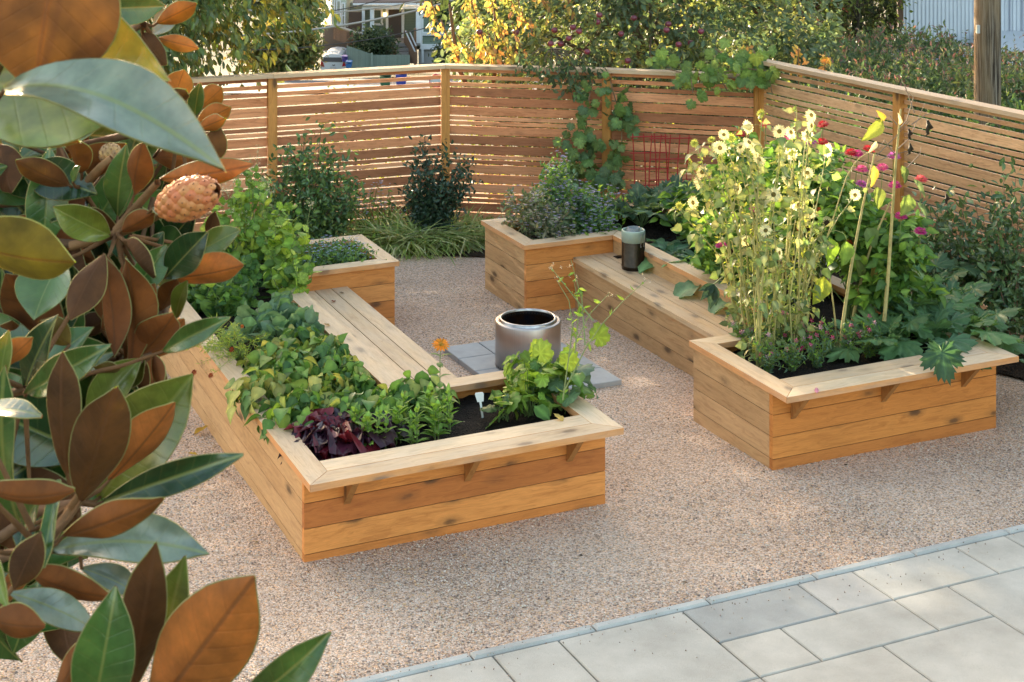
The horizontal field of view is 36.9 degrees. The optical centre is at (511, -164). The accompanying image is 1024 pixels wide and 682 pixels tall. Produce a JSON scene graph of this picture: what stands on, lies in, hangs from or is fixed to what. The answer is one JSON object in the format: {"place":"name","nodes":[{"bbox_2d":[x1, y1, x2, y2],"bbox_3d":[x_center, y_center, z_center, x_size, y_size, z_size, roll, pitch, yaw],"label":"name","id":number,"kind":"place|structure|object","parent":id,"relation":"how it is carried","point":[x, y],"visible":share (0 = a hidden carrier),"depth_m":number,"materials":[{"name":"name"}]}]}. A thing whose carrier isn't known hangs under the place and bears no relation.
{"place":"outdoors","nodes":[
{"label":"outdoors","id":0,"kind":"place"},
{"bbox_2d":[194,79,544,92],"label":"street","id":1,"kind":"structure","parent":0,"point":[314,87],"depth_m":72.04,"materials":[{"name":"grey asphalt"}]},
{"bbox_2d":[224,15,327,79],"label":"roadside tree","id":2,"kind":"object","parent":1,"relation":"on","point":[303,59],"visible":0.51,"depth_m":82.99,"materials":[{"name":"green plant"}]},
{"bbox_2d":[0,180,1023,681],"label":"gravel","id":3,"kind":"structure","parent":0,"point":[288,622],"depth_m":8.83,"materials":[{"name":"beige gravel"}]},
{"bbox_2d":[160,234,623,562],"bbox_3d":[-1.198,3.828,10.817,1.960,0.714,4.820,0,0,-25],"label":"raised planter","id":4,"kind":"object","parent":3,"relation":"on","point":[471,472],"visible":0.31,"depth_m":8.99,"materials":[{"name":"brown wood"}]},
{"bbox_2d":[200,278,254,316],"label":"mustard plant","id":5,"kind":"object","parent":4,"relation":"on","point":[225,298],"visible":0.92,"depth_m":11.42,"materials":[{"name":"green plant"}]},
{"bbox_2d":[186,314,272,377],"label":"marigold bush","id":6,"kind":"object","parent":4,"relation":"on","point":[218,346],"visible":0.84,"depth_m":10.13,"materials":[{"name":"green plant"}]},
{"bbox_2d":[200,183,259,283],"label":"mustard plant","id":7,"kind":"object","parent":4,"relation":"on","point":[224,219],"visible":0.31,"depth_m":12.27,"materials":[{"name":"green plant"}]},
{"bbox_2d":[225,144,264,265],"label":"mustard plant","id":8,"kind":"object","parent":4,"relation":"on","point":[245,199],"visible":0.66,"depth_m":12.43,"materials":[{"name":"green plant"}]},
{"bbox_2d":[228,253,271,307],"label":"mustard plant","id":9,"kind":"object","parent":4,"relation":"on","point":[251,268],"visible":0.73,"depth_m":11.76,"materials":[{"name":"green plant"}]},
{"bbox_2d":[222,301,286,344],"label":"spinach plant","id":10,"kind":"object","parent":4,"relation":"on","point":[247,319],"visible":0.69,"depth_m":10.78,"materials":[{"name":"green plant"}]},
{"bbox_2d":[224,366,294,424],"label":"bean plant","id":11,"kind":"object","parent":4,"relation":"on","point":[247,392],"visible":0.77,"depth_m":9.47,"materials":[{"name":"green plant"}]},
{"bbox_2d":[248,315,299,346],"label":"spinach plant","id":12,"kind":"object","parent":4,"relation":"on","point":[278,324],"visible":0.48,"depth_m":10.62,"materials":[{"name":"green plant"}]},
{"bbox_2d":[236,340,317,376],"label":"bean plant","id":13,"kind":"object","parent":4,"relation":"on","point":[258,354],"visible":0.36,"depth_m":10.02,"materials":[{"name":"green plant"}]},
{"bbox_2d":[258,198,301,272],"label":"mustard plant","id":14,"kind":"object","parent":4,"relation":"on","point":[282,217],"visible":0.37,"depth_m":12.50,"materials":[{"name":"green plant"}]},
{"bbox_2d":[254,216,313,289],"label":"mustard plant","id":15,"kind":"object","parent":4,"relation":"on","point":[286,243],"visible":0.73,"depth_m":12.00,"materials":[{"name":"green plant"}]},
{"bbox_2d":[243,384,331,443],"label":"bean plant","id":16,"kind":"object","parent":4,"relation":"on","point":[296,405],"visible":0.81,"depth_m":9.13,"materials":[{"name":"green plant"}]},
{"bbox_2d":[260,249,321,293],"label":"mustard plant","id":17,"kind":"object","parent":4,"relation":"on","point":[291,277],"visible":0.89,"depth_m":11.72,"materials":[{"name":"green plant"}]},
{"bbox_2d":[258,347,326,399],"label":"bean plant","id":18,"kind":"object","parent":4,"relation":"on","point":[286,363],"visible":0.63,"depth_m":9.81,"materials":[{"name":"green plant"}]},
{"bbox_2d":[264,324,327,353],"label":"bean plant","id":19,"kind":"object","parent":4,"relation":"on","point":[303,333],"visible":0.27,"depth_m":10.38,"materials":[{"name":"green plant"}]},
{"bbox_2d":[288,371,365,409],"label":"bean plant","id":20,"kind":"object","parent":4,"relation":"on","point":[323,389],"visible":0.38,"depth_m":9.45,"materials":[{"name":"green plant"}]},
{"bbox_2d":[303,333,355,379],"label":"bean plant","id":21,"kind":"object","parent":4,"relation":"on","point":[321,354],"visible":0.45,"depth_m":10.08,"materials":[{"name":"green plant"}]},
{"bbox_2d":[278,407,386,464],"bbox_3d":[-1.047,3.519,8.977,0.740,0.284,0.632,0,0,23],"label":"purple lettuce","id":22,"kind":"object","parent":4,"relation":"on","point":[322,422],"visible":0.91,"depth_m":8.85,"materials":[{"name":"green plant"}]},
{"bbox_2d":[327,383,413,431],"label":"bean plant","id":23,"kind":"object","parent":4,"relation":"on","point":[367,399],"visible":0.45,"depth_m":9.19,"materials":[{"name":"green plant"}]},
{"bbox_2d":[334,409,415,449],"bbox_3d":[-0.847,3.522,9.007,0.586,0.261,0.544,0,0,-31],"label":"purple lettuce","id":24,"kind":"object","parent":4,"relation":"on","point":[384,439],"visible":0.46,"depth_m":8.91,"materials":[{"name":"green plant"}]},
{"bbox_2d":[348,370,446,423],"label":"bean plant","id":25,"kind":"object","parent":4,"relation":"on","point":[398,386],"visible":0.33,"depth_m":9.45,"materials":[{"name":"green plant"}]},
{"bbox_2d":[343,365,459,418],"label":"bean plant","id":26,"kind":"object","parent":4,"relation":"on","point":[419,381],"visible":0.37,"depth_m":9.51,"materials":[{"name":"green plant"}]},
{"bbox_2d":[502,338,546,396],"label":"radish plant","id":27,"kind":"object","parent":4,"relation":"on","point":[526,357],"visible":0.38,"depth_m":9.78,"materials":[{"name":"green plant"}]},
{"bbox_2d":[488,369,562,420],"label":"radish plant","id":28,"kind":"object","parent":4,"relation":"on","point":[522,393],"visible":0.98,"depth_m":9.42,"materials":[{"name":"green plant"}]},
{"bbox_2d":[532,357,598,412],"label":"radish plant","id":29,"kind":"object","parent":4,"relation":"on","point":[581,375],"visible":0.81,"depth_m":9.50,"materials":[{"name":"green plant"}]},
{"bbox_2d":[532,261,650,399],"bbox_3d":[0.485,2.936,9.199,0.721,0.805,0.223,0,0,-4],"label":"bolting radish","id":30,"kind":"object","parent":4,"relation":"on","point":[569,358],"visible":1,"depth_m":9.18,"materials":[{"name":"green plant"}]},
{"bbox_2d":[443,340,621,389],"bbox_3d":[0.133,4.026,11.667,0.900,0.091,1.263,0,0,-25],"label":"paver pad","id":31,"kind":"object","parent":3,"relation":"on","point":[476,358],"visible":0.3,"depth_m":11.70,"materials":[{"name":"grey stone"}]},
{"bbox_2d":[495,308,560,370],"bbox_3d":[0.121,3.813,11.622,0.497,0.362,0.497,0,0,0],"label":"fire pit","id":32,"kind":"object","parent":31,"relation":"on","point":[517,330],"visible":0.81,"depth_m":11.47,"materials":[{"name":"metal"}]},
{"bbox_2d":[146,0,1023,270],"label":"ground","id":33,"kind":"structure","parent":0,"point":[217,67],"depth_m":38.16,"materials":[{"name":"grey plant"}]},
{"bbox_2d":[0,0,331,681],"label":"magnolia tree","id":34,"kind":"object","parent":33,"relation":"on","point":[116,169],"visible":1,"depth_m":1.91,"materials":[{"name":"green plant"}]},
{"bbox_2d":[130,0,342,98],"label":"fruit tree","id":35,"kind":"object","parent":33,"relation":"on","point":[201,25],"visible":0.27,"depth_m":16.16,"materials":[{"name":"green plant"}]},
{"bbox_2d":[316,0,351,50],"bbox_3d":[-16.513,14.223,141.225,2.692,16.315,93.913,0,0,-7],"label":"grey house","id":36,"kind":"structure","parent":33,"relation":"on","point":[344,17],"depth_m":95.10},
{"bbox_2d":[342,23,405,60],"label":"round bush","id":37,"kind":"object","parent":33,"relation":"on","point":[381,46],"visible":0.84,"depth_m":92.03,"materials":[{"name":"green plant"}]},
{"bbox_2d":[347,46,409,67],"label":"picket fence","id":38,"kind":"object","parent":33,"relation":"on","point":[360,58],"visible":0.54,"depth_m":91.00,"materials":[{"name":"wood"}]},
{"bbox_2d":[350,0,492,66],"bbox_3d":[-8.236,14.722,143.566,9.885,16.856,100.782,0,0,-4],"label":"house","id":39,"kind":"structure","parent":33,"relation":"on","point":[410,43],"depth_m":95.40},
{"bbox_2d":[422,224,484,255],"bbox_3d":[0.940,4.104,15.525,3.529,0.050,1.413,0,0,7],"label":"soil strip","id":40,"kind":"object","parent":33,"relation":"on","point":[475,253],"visible":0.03,"depth_m":15.08,"materials":[{"name":"brown soil"}]},
{"bbox_2d":[391,123,483,232],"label":"holly shrub","id":41,"kind":"object","parent":40,"relation":"on","point":[441,199],"visible":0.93,"depth_m":15.42,"materials":[{"name":"green plant"}]},
{"bbox_2d":[191,63,763,235],"bbox_3d":[-2.703,3.321,15.360,10.524,1.787,1.455,0,0,-11],"label":"slat fence","id":42,"kind":"object","parent":33,"relation":"on","point":[272,111],"visible":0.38,"depth_m":16.10,"materials":[{"name":"brown wood"}]},
{"bbox_2d":[546,71,639,200],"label":"grape vine","id":43,"kind":"object","parent":42,"relation":"attached to","point":[604,175],"visible":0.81,"depth_m":15.86,"materials":[{"name":"green plant"}]},
{"bbox_2d":[630,134,691,187],"bbox_3d":[1.525,3.403,15.704,0.626,0.716,0.101,0,0,0],"label":"wire trellis","id":44,"kind":"object","parent":42,"relation":"attached to","point":[659,152],"visible":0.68,"depth_m":15.71,"materials":[{"name":"red metal"}]},
{"bbox_2d":[645,37,780,109],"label":"grape vine","id":45,"kind":"object","parent":42,"relation":"on","point":[760,74],"visible":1,"depth_m":15.48,"materials":[{"name":"green plant"}]},
{"bbox_2d":[417,0,577,193],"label":"plum tree","id":46,"kind":"object","parent":33,"relation":"on","point":[496,29],"visible":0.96,"depth_m":16.87,"materials":[{"name":"yellow plant"}]},
{"bbox_2d":[399,0,778,135],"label":"background tree","id":47,"kind":"object","parent":33,"relation":"on","point":[456,8],"visible":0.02,"depth_m":30.28,"materials":[{"name":"green plant"}]},
{"bbox_2d":[434,0,851,181],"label":"apple tree","id":48,"kind":"object","parent":33,"relation":"on","point":[783,39],"visible":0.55,"depth_m":17.28,"materials":[{"name":"green plant"}]},
{"bbox_2d":[345,524,1023,681],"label":"kerb","id":49,"kind":"structure","parent":33,"relation":"on","point":[562,635],"depth_m":7.82,"materials":[{"name":"concrete"}]},
{"bbox_2d":[481,203,1018,469],"bbox_3d":[1.553,3.828,12.080,1.855,0.714,4.820,0,0,-24],"label":"raised planter","id":50,"kind":"object","parent":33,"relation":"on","point":[776,419],"visible":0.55,"depth_m":10.38,"materials":[{"name":"brown wood"}]},
{"bbox_2d":[497,182,551,239],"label":"aster plant","id":51,"kind":"object","parent":50,"relation":"on","point":[535,200],"visible":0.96,"depth_m":13.58,"materials":[{"name":"green plant"}]},
{"bbox_2d":[527,196,576,238],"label":"aster plant","id":52,"kind":"object","parent":50,"relation":"on","point":[552,228],"visible":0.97,"depth_m":13.45,"materials":[{"name":"green plant"}]},
{"bbox_2d":[529,148,578,206],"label":"aster plant","id":53,"kind":"object","parent":50,"relation":"on","point":[553,173],"visible":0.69,"depth_m":13.88,"materials":[{"name":"green plant"}]},
{"bbox_2d":[525,174,582,230],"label":"aster plant","id":54,"kind":"object","parent":50,"relation":"on","point":[561,198],"visible":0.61,"depth_m":13.74,"materials":[{"name":"green plant"}]},
{"bbox_2d":[550,181,607,227],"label":"aster plant","id":55,"kind":"object","parent":50,"relation":"on","point":[580,200],"visible":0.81,"depth_m":13.79,"materials":[{"name":"green plant"}]},
{"bbox_2d":[568,201,625,234],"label":"aster plant","id":56,"kind":"object","parent":50,"relation":"on","point":[607,224],"visible":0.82,"depth_m":13.61,"materials":[{"name":"green plant"}]},
{"bbox_2d":[621,226,644,271],"bbox_3d":[1.020,3.455,12.909,0.203,0.346,0.211,0,0,0],"label":"canister","id":57,"kind":"object","parent":50,"relation":"on","point":[633,244],"visible":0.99,"depth_m":12.83,"materials":[{"name":"brown metal"}]},
{"bbox_2d":[592,184,689,227],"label":"zucchini plant","id":58,"kind":"object","parent":50,"relation":"on","point":[644,206],"visible":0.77,"depth_m":14.02,"materials":[{"name":"green plant"}]},
{"bbox_2d":[649,179,737,243],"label":"zinnia bush","id":59,"kind":"object","parent":50,"relation":"on","point":[684,232],"visible":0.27,"depth_m":13.43,"materials":[{"name":"green plant"}]},
{"bbox_2d":[668,139,753,333],"bbox_3d":[1.421,2.859,10.758,0.662,1.568,0.498,0,0,0],"label":"sunflower plant","id":60,"kind":"object","parent":50,"relation":"on","point":[704,188],"visible":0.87,"depth_m":10.77,"materials":[{"name":"green plant"}]},
{"bbox_2d":[700,129,762,355],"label":"sunflower plant","id":61,"kind":"object","parent":50,"relation":"on","point":[720,148],"visible":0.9,"depth_m":10.60,"materials":[{"name":"green plant"}]},
{"bbox_2d":[685,207,778,286],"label":"zinnia bush","id":62,"kind":"object","parent":50,"relation":"on","point":[703,257],"visible":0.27,"depth_m":12.05,"materials":[{"name":"green plant"}]},
{"bbox_2d":[696,125,768,217],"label":"zinnia bush","id":63,"kind":"object","parent":50,"relation":"on","point":[737,140],"visible":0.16,"depth_m":12.88,"materials":[{"name":"green plant"}]},
{"bbox_2d":[725,120,778,339],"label":"sunflower plant","id":64,"kind":"object","parent":50,"relation":"on","point":[748,191],"visible":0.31,"depth_m":10.76,"materials":[{"name":"green plant"}]},
{"bbox_2d":[716,121,797,272],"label":"zinnia bush","id":65,"kind":"object","parent":50,"relation":"on","point":[768,153],"visible":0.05,"depth_m":12.36,"materials":[{"name":"green plant"}]},
{"bbox_2d":[735,109,784,367],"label":"sunflower plant","id":66,"kind":"object","parent":50,"relation":"on","point":[754,145],"visible":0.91,"depth_m":10.34,"materials":[{"name":"green plant"}]},
{"bbox_2d":[752,124,797,361],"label":"sunflower plant","id":67,"kind":"object","parent":50,"relation":"on","point":[772,195],"visible":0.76,"depth_m":10.40,"materials":[{"name":"green plant"}]},
{"bbox_2d":[765,332,810,372],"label":"pink flower plant","id":68,"kind":"object","parent":50,"relation":"on","point":[793,361],"visible":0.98,"depth_m":10.25,"materials":[{"name":"green plant"}]},
{"bbox_2d":[768,106,812,349],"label":"sunflower plant","id":69,"kind":"object","parent":50,"relation":"on","point":[790,153],"visible":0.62,"depth_m":10.71,"materials":[{"name":"green plant"}]},
{"bbox_2d":[748,133,840,301],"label":"zinnia bush","id":70,"kind":"object","parent":50,"relation":"on","point":[770,177],"visible":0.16,"depth_m":11.72,"materials":[{"name":"green plant"}]},
{"bbox_2d":[786,129,833,348],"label":"sunflower plant","id":71,"kind":"object","parent":50,"relation":"on","point":[809,217],"visible":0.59,"depth_m":10.73,"materials":[{"name":"green plant"}]},
{"bbox_2d":[778,110,867,353],"bbox_3d":[2.087,2.723,10.561,0.622,1.735,0.402,0,0,-35],"label":"sunflower plant","id":72,"kind":"object","parent":50,"relation":"on","point":[811,256],"visible":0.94,"depth_m":10.51,"materials":[{"name":"green plant"}]},
{"bbox_2d":[766,120,880,298],"bbox_3d":[2.422,2.876,11.864,0.840,1.443,1.074,0,0,-15],"label":"zinnia bush","id":73,"kind":"object","parent":50,"relation":"on","point":[835,156],"visible":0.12,"depth_m":11.99,"materials":[{"name":"green plant"}]},
{"bbox_2d":[812,237,839,345],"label":"dried sunflower","id":74,"kind":"object","parent":50,"relation":"on","point":[824,283],"visible":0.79,"depth_m":10.65,"materials":[{"name":"yellow plant"}]},
{"bbox_2d":[796,145,907,319],"bbox_3d":[2.558,2.915,11.380,0.860,1.367,0.999,0,0,0],"label":"zinnia bush","id":75,"kind":"object","parent":50,"relation":"on","point":[828,205],"visible":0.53,"depth_m":11.21,"materials":[{"name":"green plant"}]},
{"bbox_2d":[839,154,885,346],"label":"dried sunflower","id":76,"kind":"object","parent":50,"relation":"on","point":[847,252],"visible":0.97,"depth_m":10.51,"materials":[{"name":"beige plant"}]},
{"bbox_2d":[840,152,949,313],"bbox_3d":[2.766,2.918,11.175,0.802,1.362,0.904,0,0,0],"label":"zinnia bush","id":77,"kind":"object","parent":50,"relation":"on","point":[909,253],"visible":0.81,"depth_m":10.96,"materials":[{"name":"green plant"}]},
{"bbox_2d":[861,81,949,320],"bbox_3d":[2.757,2.551,10.757,0.644,1.679,0.174,0,0,-4],"label":"dried sunflower","id":78,"kind":"object","parent":50,"relation":"on","point":[876,128],"visible":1,"depth_m":10.76,"materials":[{"name":"beige plant"}]},
{"bbox_2d":[824,304,996,370],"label":"zucchini plant","id":79,"kind":"object","parent":50,"relation":"on","point":[890,324],"visible":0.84,"depth_m":10.56,"materials":[{"name":"green plant"}]},
{"bbox_2d":[919,340,965,385],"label":"zucchini leaf","id":80,"kind":"object","parent":50,"relation":"on","point":[945,358],"visible":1,"depth_m":9.94,"materials":[{"name":"green plant"}]},
{"bbox_2d":[871,293,1022,360],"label":"zucchini plant","id":81,"kind":"object","parent":50,"relation":"on","point":[949,318],"visible":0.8,"depth_m":10.61,"materials":[{"name":"green plant"}]},
{"bbox_2d":[911,250,984,286],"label":"zucchini plant","id":82,"kind":"object","parent":50,"relation":"on","point":[942,261],"visible":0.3,"depth_m":12.01,"materials":[{"name":"green plant"}]},
{"bbox_2d":[903,272,1005,329],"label":"zucchini plant","id":83,"kind":"object","parent":50,"relation":"on","point":[980,288],"visible":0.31,"depth_m":11.46,"materials":[{"name":"green plant"}]},
{"bbox_2d":[913,288,1023,353],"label":"zucchini plant","id":84,"kind":"object","parent":50,"relation":"on","point":[988,318],"visible":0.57,"depth_m":10.84,"materials":[{"name":"green plant"}]},
{"bbox_2d":[695,0,897,76],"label":"background tree","id":85,"kind":"object","parent":33,"relation":"on","point":[884,5],"visible":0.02,"depth_m":35.12,"materials":[{"name":"green plant"}]},
{"bbox_2d":[699,83,947,199],"bbox_3d":[3.807,3.775,19.312,3.323,1.570,3.762,0,0,0],"label":"hedge shrub","id":86,"kind":"object","parent":33,"relation":"on","point":[854,94],"visible":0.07,"depth_m":18.82,"materials":[{"name":"green plant"}]},
{"bbox_2d":[805,0,930,78],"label":"yellow green bush","id":87,"kind":"object","parent":33,"relation":"on","point":[858,7],"visible":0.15,"depth_m":32.29,"materials":[{"name":"green plant"}]},
{"bbox_2d":[803,27,973,116],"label":"hedge shrub","id":88,"kind":"object","parent":33,"relation":"on","point":[875,55],"visible":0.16,"depth_m":25.54,"materials":[{"name":"green plant"}]},
{"bbox_2d":[797,259,1023,380],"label":"mulch bed","id":89,"kind":"object","parent":33,"relation":"on","point":[1015,370],"visible":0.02,"depth_m":11.62,"materials":[{"name":"brown soil"}]},
{"bbox_2d":[912,184,998,305],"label":"blueberry shrub","id":90,"kind":"object","parent":89,"relation":"on","point":[955,246],"visible":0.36,"depth_m":12.28,"materials":[{"name":"green plant"}]},
{"bbox_2d":[949,157,1023,362],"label":"blueberry shrub","id":91,"kind":"object","parent":89,"relation":"on","point":[1006,290],"visible":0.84,"depth_m":11.88,"materials":[{"name":"green plant"}]},
{"bbox_2d":[835,16,1013,115],"bbox_3d":[7.368,4.335,28.673,3.808,1.960,3.868,0,0,0],"label":"hedge shrub","id":92,"kind":"object","parent":33,"relation":"on","point":[946,42],"visible":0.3,"depth_m":28.48,"materials":[{"name":"green plant"}]},
{"bbox_2d":[835,41,1023,165],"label":"hedge shrub","id":93,"kind":"object","parent":33,"relation":"on","point":[967,82],"visible":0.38,"depth_m":22.45,"materials":[{"name":"green plant"}]},
{"bbox_2d":[869,75,1023,204],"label":"hedge shrub","id":94,"kind":"object","parent":33,"relation":"on","point":[1013,98],"visible":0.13,"depth_m":19.03,"materials":[{"name":"green plant"}]},
{"bbox_2d":[897,0,1023,85],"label":"white building","id":95,"kind":"structure","parent":33,"relation":"on","point":[957,16],"depth_m":33.00,"materials":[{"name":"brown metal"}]},
{"bbox_2d":[909,29,1023,117],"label":"hedge shrub","id":96,"kind":"object","parent":33,"relation":"on","point":[1005,58],"visible":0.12,"depth_m":25.94,"materials":[{"name":"green plant"}]},
{"bbox_2d":[974,0,1000,184],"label":"utility pole","id":97,"kind":"object","parent":33,"relation":"on","point":[987,51],"visible":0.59,"depth_m":19.16,"materials":[{"name":"brown wood"}]},
{"bbox_2d":[385,532,1023,681],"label":"patio","id":98,"kind":"structure","parent":0,"point":[965,623],"depth_m":7.54,"materials":[{"name":"grey stone"}]},
{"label":"soil strip","id":99,"kind":"structure","parent":0,"visible":0},
{"bbox_2d":[255,116,369,239],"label":"holly shrub","id":100,"kind":"object","parent":99,"relation":"on","point":[325,218],"visible":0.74,"depth_m":14.78,"materials":[{"name":"green plant"}]},
{"bbox_2d":[337,180,405,235],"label":"blue flower clump","id":101,"kind":"object","parent":99,"relation":"on","point":[376,211],"visible":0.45,"depth_m":15.56,"materials":[{"name":"green plant"}]},
{"bbox_2d":[341,209,449,260],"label":"grass tuft","id":102,"kind":"object","parent":99,"relation":"on","point":[396,228],"visible":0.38,"depth_m":15.21,"materials":[{"name":"green plant"}]},
{"bbox_2d":[362,205,470,263],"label":"grass tuft","id":103,"kind":"object","parent":99,"relation":"on","point":[416,245],"visible":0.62,"depth_m":15.13,"materials":[{"name":"green plant"}]},
{"bbox_2d":[378,204,478,264],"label":"grass tuft","id":104,"kind":"object","parent":99,"relation":"on","point":[426,239],"visible":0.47,"depth_m":15.16,"materials":[{"name":"green plant"}]},
{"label":"concrete footing","id":105,"kind":"object","parent":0,"visible":0},
{"bbox_2d":[754,59,1023,308],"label":"raised slat fence","id":106,"kind":"object","parent":105,"relation":"on","point":[899,97],"visible":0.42,"depth_m":13.75,"materials":[{"name":"brown wood"}]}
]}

